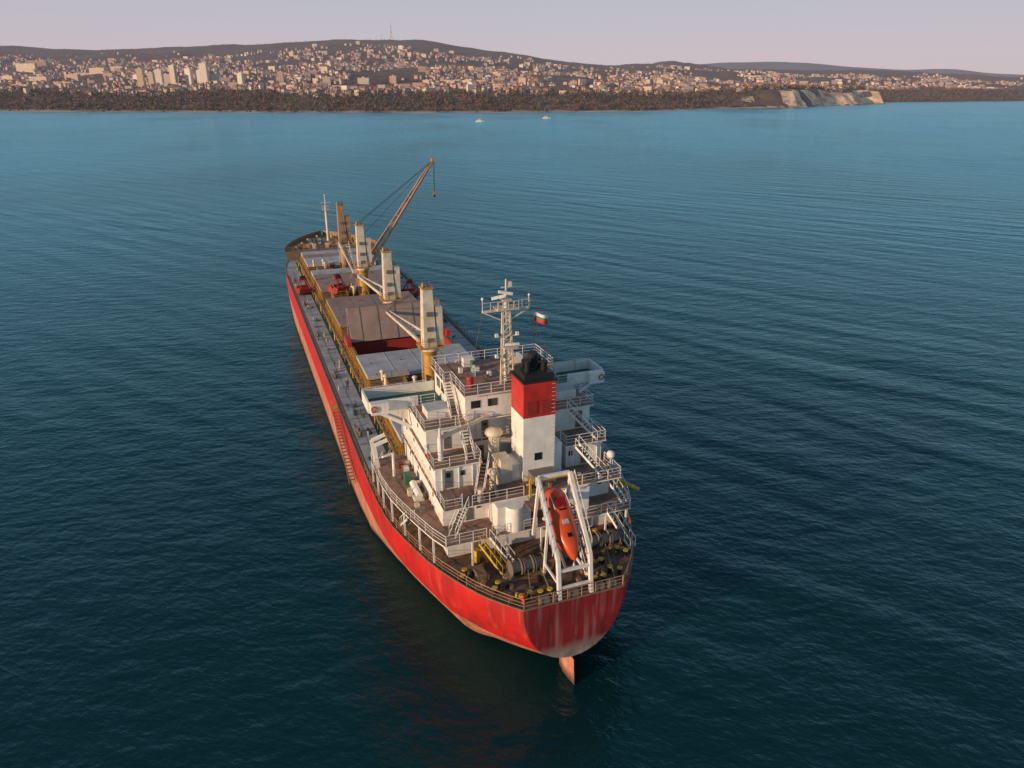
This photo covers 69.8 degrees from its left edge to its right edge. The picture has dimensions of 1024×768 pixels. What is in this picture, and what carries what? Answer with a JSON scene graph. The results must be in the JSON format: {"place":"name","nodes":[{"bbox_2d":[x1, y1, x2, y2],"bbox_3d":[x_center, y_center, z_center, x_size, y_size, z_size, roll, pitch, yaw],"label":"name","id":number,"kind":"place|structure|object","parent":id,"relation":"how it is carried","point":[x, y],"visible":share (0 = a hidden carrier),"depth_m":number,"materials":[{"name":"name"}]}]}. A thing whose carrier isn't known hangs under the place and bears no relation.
{"place":"outdoors","nodes":[
{"label":"outdoors","id":0,"kind":"place"},
{"bbox_2d":[0,101,1023,767],"bbox_3d":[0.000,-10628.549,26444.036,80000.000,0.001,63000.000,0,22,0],"label":"sea","id":1,"kind":"structure","parent":0,"point":[796,333],"depth_m":117.12,"materials":[{"name":"liquid"}]},
{"bbox_2d":[284,158,639,683],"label":"cargo ship","id":2,"kind":"object","parent":1,"relation":"on","point":[493,498],"visible":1,"depth_m":74.31,"materials":[{"name":"red paint"}]},
{"bbox_2d":[0,39,1023,112],"bbox_3d":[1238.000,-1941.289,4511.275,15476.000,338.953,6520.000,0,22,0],"label":"coastal hills","id":3,"kind":"structure","parent":0,"point":[776,98],"depth_m":3067.44,"materials":[{"name":"soil"}]},
{"bbox_2d":[2,75,15,79],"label":"apartment building","id":4,"kind":"structure","parent":3,"relation":"on","point":[8,77],"depth_m":2577.89,"materials":[{"name":"beige concrete"}]},
{"bbox_2d":[15,63,37,71],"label":"apartment building","id":5,"kind":"structure","parent":3,"relation":"on","point":[26,67],"depth_m":3023.24,"materials":[{"name":"beige concrete"}]},
{"bbox_2d":[27,60,47,69],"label":"apartment building","id":6,"kind":"structure","parent":3,"relation":"on","point":[40,63],"depth_m":3066.44,"materials":[{"name":"beige concrete"}]},
{"bbox_2d":[29,76,49,82],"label":"apartment building","id":7,"kind":"structure","parent":3,"relation":"on","point":[39,79],"depth_m":2486.99,"materials":[{"name":"beige concrete"}]},
{"bbox_2d":[53,81,70,86],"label":"apartment building","id":8,"kind":"structure","parent":3,"relation":"on","point":[63,82],"depth_m":2399.91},
{"bbox_2d":[64,73,80,81],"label":"apartment building","id":9,"kind":"structure","parent":3,"relation":"on","point":[77,77],"depth_m":2530.42,"materials":[{"name":"beige concrete"}]},
{"bbox_2d":[89,67,105,73],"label":"apartment building","id":10,"kind":"structure","parent":3,"relation":"on","point":[96,70],"depth_m":2661.33,"materials":[{"name":"beige concrete"}]},
{"bbox_2d":[110,65,124,70],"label":"apartment building","id":11,"kind":"structure","parent":3,"relation":"on","point":[113,67],"depth_m":2750.60,"materials":[{"name":"beige concrete"}]},
{"bbox_2d":[135,67,145,86],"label":"apartment building","id":12,"kind":"structure","parent":3,"relation":"on","point":[140,76],"depth_m":2219.25,"materials":[{"name":"beige concrete"}]},
{"bbox_2d":[147,71,155,84],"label":"apartment building","id":13,"kind":"structure","parent":3,"relation":"on","point":[151,77],"depth_m":2281.94,"materials":[{"name":"beige concrete"}]},
{"bbox_2d":[154,69,164,84],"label":"apartment building","id":14,"kind":"structure","parent":3,"relation":"on","point":[159,76],"depth_m":2219.23,"materials":[{"name":"beige concrete"}]},
{"bbox_2d":[163,73,170,82],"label":"apartment building","id":15,"kind":"structure","parent":3,"relation":"on","point":[166,78],"depth_m":2334.57,"materials":[{"name":"beige concrete"}]},
{"bbox_2d":[168,64,177,83],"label":"apartment building","id":16,"kind":"structure","parent":3,"relation":"on","point":[173,73],"depth_m":2300.55,"materials":[{"name":"beige concrete"}]},
{"bbox_2d":[184,67,194,85],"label":"apartment building","id":17,"kind":"structure","parent":3,"relation":"on","point":[189,76],"depth_m":2263.05,"materials":[{"name":"beige concrete"}]},
{"bbox_2d":[195,69,200,83],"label":"apartment building","id":18,"kind":"structure","parent":3,"relation":"on","point":[197,74],"depth_m":2269.30,"materials":[{"name":"beige concrete"}]},
{"bbox_2d":[198,62,209,82],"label":"apartment building","id":19,"kind":"structure","parent":3,"relation":"on","point":[204,72],"depth_m":2249.16,"materials":[{"name":"beige concrete"}]},
{"bbox_2d":[210,73,221,80],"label":"apartment building","id":20,"kind":"structure","parent":3,"relation":"on","point":[215,76],"depth_m":2307.23,"materials":[{"name":"grey concrete"}]},
{"bbox_2d":[237,72,244,84],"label":"apartment building","id":21,"kind":"structure","parent":3,"relation":"on","point":[240,78],"depth_m":2164.17,"materials":[{"name":"white concrete"}]},
{"bbox_2d":[277,71,284,83],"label":"apartment building","id":22,"kind":"structure","parent":3,"relation":"on","point":[280,75],"depth_m":2254.03,"materials":[{"name":"beige concrete"}]},
{"bbox_2d":[322,76,330,84],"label":"apartment building","id":23,"kind":"structure","parent":3,"relation":"on","point":[325,79],"depth_m":2303.33,"materials":[{"name":"beige concrete"}]},
{"bbox_2d":[357,77,368,83],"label":"apartment building","id":24,"kind":"structure","parent":3,"relation":"on","point":[362,80],"depth_m":2350.04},
{"bbox_2d":[389,75,396,83],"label":"apartment building","id":25,"kind":"structure","parent":3,"relation":"on","point":[393,78],"depth_m":2395.11,"materials":[{"name":"beige concrete"}]},
{"bbox_2d":[423,79,430,84],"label":"apartment building","id":26,"kind":"structure","parent":3,"relation":"on","point":[427,81],"depth_m":2305.06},
{"bbox_2d":[0,41,1023,96],"bbox_3d":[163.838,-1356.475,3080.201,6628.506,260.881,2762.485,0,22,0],"label":"hillside town","id":27,"kind":"object","parent":3,"relation":"on","point":[298,79],"visible":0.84,"depth_m":2639.13,"materials":[{"name":"concrete"}]},
{"bbox_2d":[0,38,1023,111],"bbox_3d":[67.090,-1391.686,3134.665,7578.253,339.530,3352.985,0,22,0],"label":"coastal woodland","id":28,"kind":"object","parent":3,"relation":"on","point":[343,99],"visible":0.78,"depth_m":1856.44,"materials":[{"name":"plant"}]},
{"bbox_2d":[570,80,576,86],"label":"apartment building","id":29,"kind":"structure","parent":3,"relation":"on","point":[572,82],"depth_m":2306.01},
{"bbox_2d":[0,0,1023,74],"label":"sky","id":30,"kind":"structure","parent":0,"point":[985,36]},
{"bbox_2d":[701,62,1023,76],"bbox_3d":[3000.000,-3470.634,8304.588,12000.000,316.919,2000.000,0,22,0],"label":"distant hills","id":31,"kind":"structure","parent":0,"point":[773,65],"depth_m":7808.14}
]}

